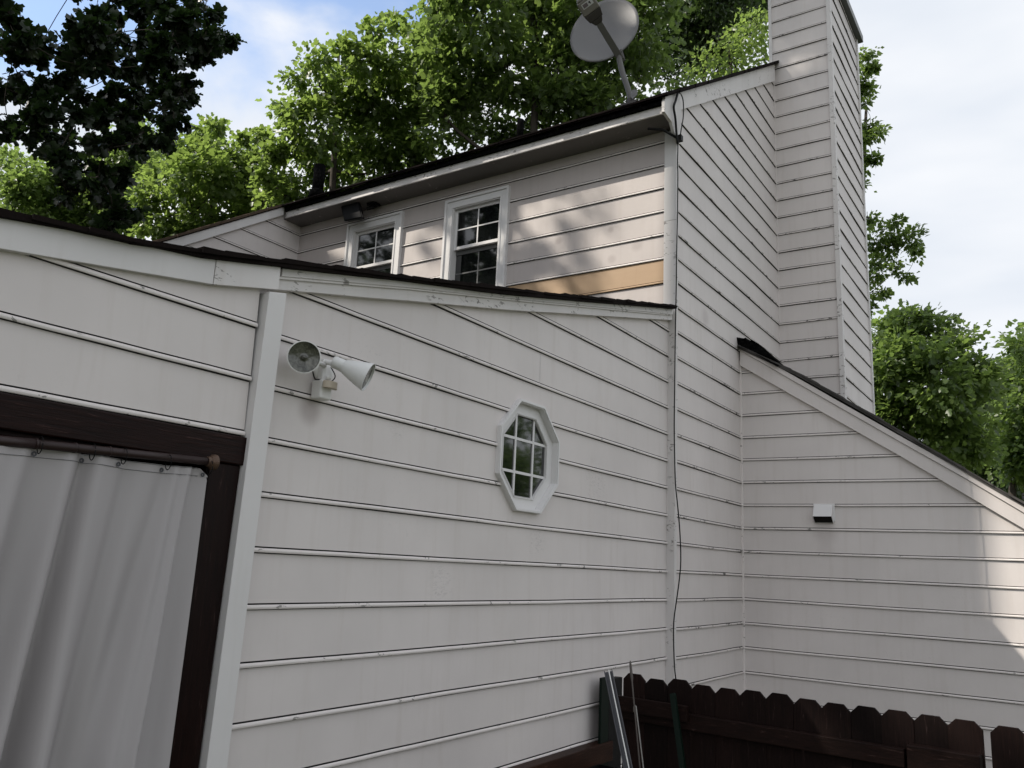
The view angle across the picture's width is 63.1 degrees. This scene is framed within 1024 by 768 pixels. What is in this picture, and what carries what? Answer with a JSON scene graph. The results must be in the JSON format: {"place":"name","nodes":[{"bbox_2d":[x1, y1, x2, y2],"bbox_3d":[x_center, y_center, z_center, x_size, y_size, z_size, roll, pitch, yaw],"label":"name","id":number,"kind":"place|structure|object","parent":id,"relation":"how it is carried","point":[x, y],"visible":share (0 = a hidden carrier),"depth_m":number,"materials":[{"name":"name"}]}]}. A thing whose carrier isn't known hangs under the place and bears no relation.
{"place":"outdoors","nodes":[
{"label":"outdoors","id":0,"kind":"place"},
{"bbox_2d":[0,0,1023,440],"label":"sky","id":1,"kind":"structure","parent":0,"point":[951,78],"materials":[{"name":"white"}]},
{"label":"ground","id":2,"kind":"structure","parent":0,"visible":0},
{"bbox_2d":[0,118,164,237],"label":"tree","id":3,"kind":"object","parent":2,"relation":"on","point":[23,189],"visible":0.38,"depth_m":19.36,"materials":[{"name":"green plant"}]},
{"bbox_2d":[0,0,247,233],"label":"tree","id":4,"kind":"object","parent":2,"relation":"on","point":[95,37],"visible":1,"depth_m":7.77,"materials":[{"name":"green plant"}]},
{"bbox_2d":[124,112,269,240],"bbox_3d":[-6.539,-0.138,16.809,3.398,11.646,3.790,-5,-15,33],"label":"tree","id":5,"kind":"object","parent":2,"relation":"on","point":[204,165],"visible":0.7,"depth_m":16.86,"materials":[{"name":"green plant"}]},
{"bbox_2d":[229,6,449,211],"bbox_3d":[-3.467,-0.894,15.066,4.436,12.710,3.319,4,-12,-4],"label":"tree","id":6,"kind":"object","parent":2,"relation":"on","point":[386,120],"visible":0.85,"depth_m":15.39,"materials":[{"name":"green plant"}]},
{"bbox_2d":[0,0,1023,767],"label":"house","id":7,"kind":"structure","parent":2,"relation":"on","point":[448,536],"depth_m":6.75,"materials":[{"name":"paint"}]},
{"bbox_2d":[0,435,219,469],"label":"curtain rod","id":8,"kind":"object","parent":7,"relation":"attached to","point":[21,442],"visible":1,"depth_m":3.08,"materials":[{"name":"brown metal"}]},
{"bbox_2d":[0,436,212,767],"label":"curtain","id":9,"kind":"object","parent":8,"relation":"hanging from","point":[98,556],"visible":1,"depth_m":3.03,"materials":[{"name":"fabric"}]},
{"bbox_2d":[287,340,375,400],"bbox_3d":[-0.875,-0.059,4.018,0.313,0.235,0.426,-5,-15,33],"label":"floodlight","id":10,"kind":"object","parent":7,"relation":"attached to","point":[303,356],"visible":1,"depth_m":4.04,"materials":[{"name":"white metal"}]},
{"bbox_2d":[341,201,379,221],"bbox_3d":[-1.940,-2.182,10.598,0.523,0.257,0.189,-5,-15,33],"label":"floodlight","id":11,"kind":"object","parent":7,"relation":"attached to","point":[352,212],"visible":1,"depth_m":10.53,"materials":[{"name":"black plastic"}]},
{"bbox_2d":[343,211,404,273],"bbox_3d":[-1.757,-1.109,10.407,0.940,2.020,0.141,-5,-15,33],"label":"window","id":12,"kind":"structure","parent":7,"relation":"in","point":[375,242],"depth_m":10.53,"materials":[{"name":"paint"}]},
{"bbox_2d":[440,185,510,286],"bbox_3d":[-0.424,-1.227,9.524,0.915,2.000,0.141,-5,-15,33],"label":"window","id":13,"kind":"structure","parent":7,"relation":"in","point":[479,219],"depth_m":9.64,"materials":[{"name":"paint"}]},
{"bbox_2d":[495,398,559,513],"bbox_3d":[0.098,0.501,5.730,0.087,0.756,0.756,-5,-15,33],"label":"window","id":14,"kind":"structure","parent":7,"relation":"in","point":[527,452],"depth_m":5.77,"materials":[{"name":"paint"}]},
{"bbox_2d":[570,0,641,110],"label":"satellite dish","id":15,"kind":"object","parent":7,"relation":"on","point":[603,30],"visible":0.98,"depth_m":8.83,"materials":[{"name":"metal"}]},
{"bbox_2d":[647,93,682,678],"bbox_3d":[1.416,-0.124,7.791,0.323,5.736,0.190,-5,-15,33],"label":"cable","id":16,"kind":"object","parent":7,"relation":"attached to","point":[678,138],"visible":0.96,"depth_m":7.85,"materials":[{"name":"black rubber"}]},
{"bbox_2d":[679,92,683,133],"bbox_3d":[1.698,-2.683,8.358,0.012,0.490,0.120,-5,-15,33],"label":"cable","id":17,"kind":"object","parent":7,"relation":"attached to","point":[683,112],"visible":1,"depth_m":8.40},
{"bbox_2d":[813,504,834,522],"bbox_3d":[3.224,1.338,8.635,0.211,0.198,0.112,-5,-15,33],"label":"dryer vent","id":18,"kind":"object","parent":7,"relation":"attached to","point":[823,513],"visible":1,"depth_m":8.62,"materials":[{"name":"paint"}]},
{"bbox_2d":[387,0,695,164],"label":"tree","id":19,"kind":"object","parent":2,"relation":"on","point":[568,92],"visible":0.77,"depth_m":14.34,"materials":[{"name":"green plant"}]},
{"bbox_2d":[509,740,612,767],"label":"wooden bench","id":20,"kind":"object","parent":2,"relation":"on","point":[590,754],"visible":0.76,"depth_m":5.78,"materials":[{"name":"brown wood"}]},
{"bbox_2d":[589,764,616,767],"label":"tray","id":21,"kind":"object","parent":20,"relation":"on","point":[600,766],"visible":1,"depth_m":5.92,"materials":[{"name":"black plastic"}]},
{"bbox_2d":[598,676,621,767],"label":"storage board","id":22,"kind":"object","parent":2,"relation":"on","point":[606,729],"visible":0.61,"depth_m":6.18,"materials":[{"name":"green paint"}]},
{"bbox_2d":[604,669,632,767],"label":"metal channel","id":23,"kind":"object","parent":2,"relation":"on","point":[619,723],"visible":1,"depth_m":4.44,"materials":[{"name":"metal"}]},
{"bbox_2d":[629,661,640,767],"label":"metal rod","id":24,"kind":"object","parent":2,"relation":"on","point":[631,672],"visible":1,"depth_m":4.54,"materials":[{"name":"grey metal"}]},
{"bbox_2d":[633,705,643,767],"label":"metal rod","id":25,"kind":"object","parent":2,"relation":"on","point":[639,735],"visible":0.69,"depth_m":4.54,"materials":[{"name":"metal"}]},
{"bbox_2d":[670,693,685,767],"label":"green post","id":26,"kind":"object","parent":2,"relation":"on","point":[678,733],"visible":1,"depth_m":4.45,"materials":[{"name":"metal"}]},
{"bbox_2d":[644,0,767,94],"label":"tree","id":27,"kind":"object","parent":2,"relation":"on","point":[711,16],"visible":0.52,"depth_m":19.56,"materials":[{"name":"green plant"}]},
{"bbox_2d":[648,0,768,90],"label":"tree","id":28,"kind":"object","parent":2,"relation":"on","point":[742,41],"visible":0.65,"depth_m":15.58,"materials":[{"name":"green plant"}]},
{"bbox_2d":[618,673,985,767],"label":"fence","id":29,"kind":"object","parent":2,"relation":"on","point":[726,728],"visible":0.93,"depth_m":4.29,"materials":[{"name":"brown wood"}]},
{"bbox_2d":[859,46,928,321],"bbox_3d":[6.670,-0.259,16.455,2.931,13.043,2.783,14,-17,-43],"label":"tree","id":30,"kind":"object","parent":2,"relation":"on","point":[889,239],"visible":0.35,"depth_m":16.88,"materials":[{"name":"green plant"}]},
{"bbox_2d":[868,298,1017,473],"bbox_3d":[9.488,2.288,19.030,3.932,9.379,5.606,-5,-15,33],"label":"tree","id":31,"kind":"object","parent":2,"relation":"on","point":[943,412],"visible":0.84,"depth_m":18.24,"materials":[{"name":"green plant"}]},
{"bbox_2d":[971,404,1023,500],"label":"tree","id":32,"kind":"object","parent":2,"relation":"on","point":[984,476],"visible":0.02,"depth_m":25.32,"materials":[{"name":"green plant"}]},
{"bbox_2d":[981,319,1023,496],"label":"tree","id":33,"kind":"object","parent":2,"relation":"on","point":[1010,472],"visible":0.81,"depth_m":21.32,"materials":[{"name":"green plant"}]},
{"bbox_2d":[990,725,1023,767],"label":"gate","id":34,"kind":"structure","parent":2,"relation":"on","point":[1007,746],"depth_m":3.68,"materials":[{"name":"brown wood"}]}
]}

